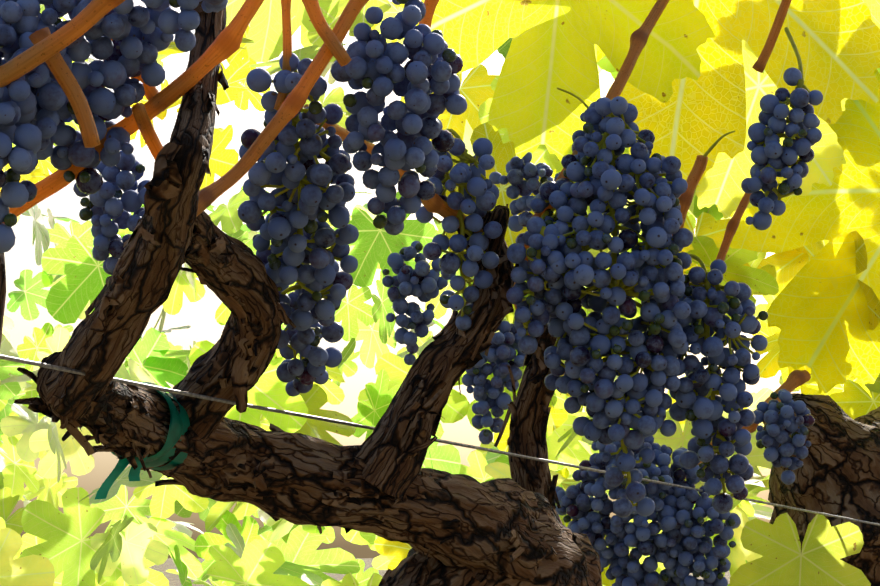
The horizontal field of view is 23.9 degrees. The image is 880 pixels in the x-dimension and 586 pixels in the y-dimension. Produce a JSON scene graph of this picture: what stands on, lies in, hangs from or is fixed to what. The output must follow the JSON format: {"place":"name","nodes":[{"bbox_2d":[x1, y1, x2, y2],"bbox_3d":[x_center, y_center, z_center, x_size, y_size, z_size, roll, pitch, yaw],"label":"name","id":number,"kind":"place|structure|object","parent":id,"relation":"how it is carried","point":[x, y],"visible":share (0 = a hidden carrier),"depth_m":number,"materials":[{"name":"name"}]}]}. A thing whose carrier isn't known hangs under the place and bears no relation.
{"place":"outdoors","nodes":[
{"label":"outdoors","id":0,"kind":"place"},
{"bbox_2d":[73,150,149,281],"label":"grapes","id":1,"kind":"object","parent":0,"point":[104,205],"visible":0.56,"depth_m":1.33,"materials":[{"name":"blue food"}]},
{"bbox_2d":[2,0,843,557],"label":"sky","id":2,"kind":"structure","parent":0,"point":[200,315],"materials":[{"name":"white"}]},
{"bbox_2d":[148,558,730,585],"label":"ground","id":3,"kind":"structure","parent":0,"point":[172,578],"depth_m":119.73,"materials":[{"name":"soil"}]},
{"bbox_2d":[0,354,879,525],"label":"trellis wire","id":4,"kind":"object","parent":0,"point":[59,368],"visible":0.77,"depth_m":1.46,"materials":[{"name":"grey metal"}]},
{"bbox_2d":[0,1,879,585],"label":"grapevine old wood","id":5,"kind":"object","parent":4,"relation":"attached to","point":[454,529],"visible":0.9,"depth_m":1.47,"materials":[{"name":"brown wood"}]},
{"bbox_2d":[0,75,41,252],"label":"grapes","id":6,"kind":"object","parent":5,"relation":"attached to","point":[20,159],"visible":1,"depth_m":1.01,"materials":[{"name":"blue food"}]},
{"bbox_2d":[0,1,66,201],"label":"grapes","id":7,"kind":"object","parent":5,"relation":"attached to","point":[50,98],"visible":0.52,"depth_m":1.04,"materials":[{"name":"blue food"}]},
{"bbox_2d":[0,0,173,194],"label":"grapes","id":8,"kind":"object","parent":5,"relation":"attached to","point":[137,43],"visible":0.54,"depth_m":1.07,"materials":[{"name":"blue food"}]},
{"bbox_2d":[94,382,189,499],"bbox_3d":[-0.194,0.098,1.376,0.061,0.078,0.055,0,-7,1],"label":"plant tie","id":9,"kind":"object","parent":5,"relation":"attached to","point":[179,425],"visible":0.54,"depth_m":1.36,"materials":[{"name":"green plastic"}]},
{"bbox_2d":[143,0,227,51],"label":"grapes","id":10,"kind":"object","parent":5,"relation":"attached to","point":[186,19],"visible":1,"depth_m":1.04,"materials":[{"name":"blue food"}]},
{"bbox_2d":[238,53,358,396],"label":"grapes","id":11,"kind":"object","parent":5,"relation":"attached to","point":[297,230],"visible":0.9,"depth_m":1.30,"materials":[{"name":"blue food"}]},
{"bbox_2d":[331,5,466,234],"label":"grapes","id":12,"kind":"object","parent":5,"relation":"attached to","point":[434,64],"visible":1,"depth_m":1.24,"materials":[{"name":"blue food"}]},
{"bbox_2d":[0,0,810,478],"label":"vine shoots","id":13,"kind":"object","parent":5,"relation":"attached to","point":[48,46],"visible":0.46,"depth_m":1.17,"materials":[{"name":"brown wood"}]},
{"bbox_2d":[392,0,425,20],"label":"grapes","id":14,"kind":"object","parent":5,"relation":"attached to","point":[420,4],"visible":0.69,"depth_m":1.29,"materials":[{"name":"blue food"}]},
{"bbox_2d":[382,241,447,364],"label":"grapes","id":15,"kind":"object","parent":5,"relation":"attached to","point":[422,281],"visible":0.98,"depth_m":1.89,"materials":[{"name":"blue food"}]},
{"bbox_2d":[0,0,879,585],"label":"vine leaves","id":16,"kind":"object","parent":5,"relation":"attached to","point":[696,86],"visible":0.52,"depth_m":2.42,"materials":[{"name":"yellow plant"}]},
{"bbox_2d":[462,321,525,443],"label":"grapes","id":17,"kind":"object","parent":5,"relation":"attached to","point":[488,394],"visible":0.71,"depth_m":1.89,"materials":[{"name":"blue food"}]},
{"bbox_2d":[489,152,553,245],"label":"grapes","id":18,"kind":"object","parent":5,"relation":"attached to","point":[518,169],"visible":0.75,"depth_m":1.73,"materials":[{"name":"blue food"}]},
{"bbox_2d":[523,96,692,441],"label":"grapes","id":19,"kind":"object","parent":5,"relation":"attached to","point":[650,267],"visible":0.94,"depth_m":1.47,"materials":[{"name":"blue food"}]},
{"bbox_2d":[555,435,702,585],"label":"grapes","id":20,"kind":"object","parent":5,"relation":"hanging from","point":[621,534],"visible":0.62,"depth_m":1.92,"materials":[{"name":"blue food"}]},
{"bbox_2d":[660,486,740,585],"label":"grapes","id":21,"kind":"object","parent":5,"relation":"attached to","point":[695,545],"visible":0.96,"depth_m":1.90,"materials":[{"name":"blue food"}]},
{"bbox_2d":[753,389,814,484],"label":"grapes","id":22,"kind":"object","parent":5,"relation":"attached to","point":[782,426],"visible":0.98,"depth_m":1.98,"materials":[{"name":"blue food"}]},
{"bbox_2d":[415,138,501,330],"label":"grapes","id":23,"kind":"object","parent":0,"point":[471,182],"visible":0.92,"depth_m":1.48,"materials":[{"name":"blue food"}]},
{"bbox_2d":[506,216,564,353],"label":"grapes","id":24,"kind":"object","parent":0,"point":[532,316],"visible":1,"depth_m":1.47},
{"bbox_2d":[444,27,803,272],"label":"grape stems","id":25,"kind":"object","parent":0,"point":[708,151],"visible":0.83,"depth_m":1.56,"materials":[{"name":"plant"}]},
{"bbox_2d":[598,407,654,517],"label":"grapes","id":26,"kind":"object","parent":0,"point":[633,439],"visible":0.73,"depth_m":1.49,"materials":[{"name":"blue food"}]},
{"bbox_2d":[658,259,767,513],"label":"grapes","id":27,"kind":"object","parent":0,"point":[697,405],"visible":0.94,"depth_m":1.50,"materials":[{"name":"blue food"}]},
{"bbox_2d":[741,67,822,229],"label":"grapes","id":28,"kind":"object","parent":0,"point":[772,158],"visible":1,"depth_m":1.55,"materials":[{"name":"blue food"}]}
]}

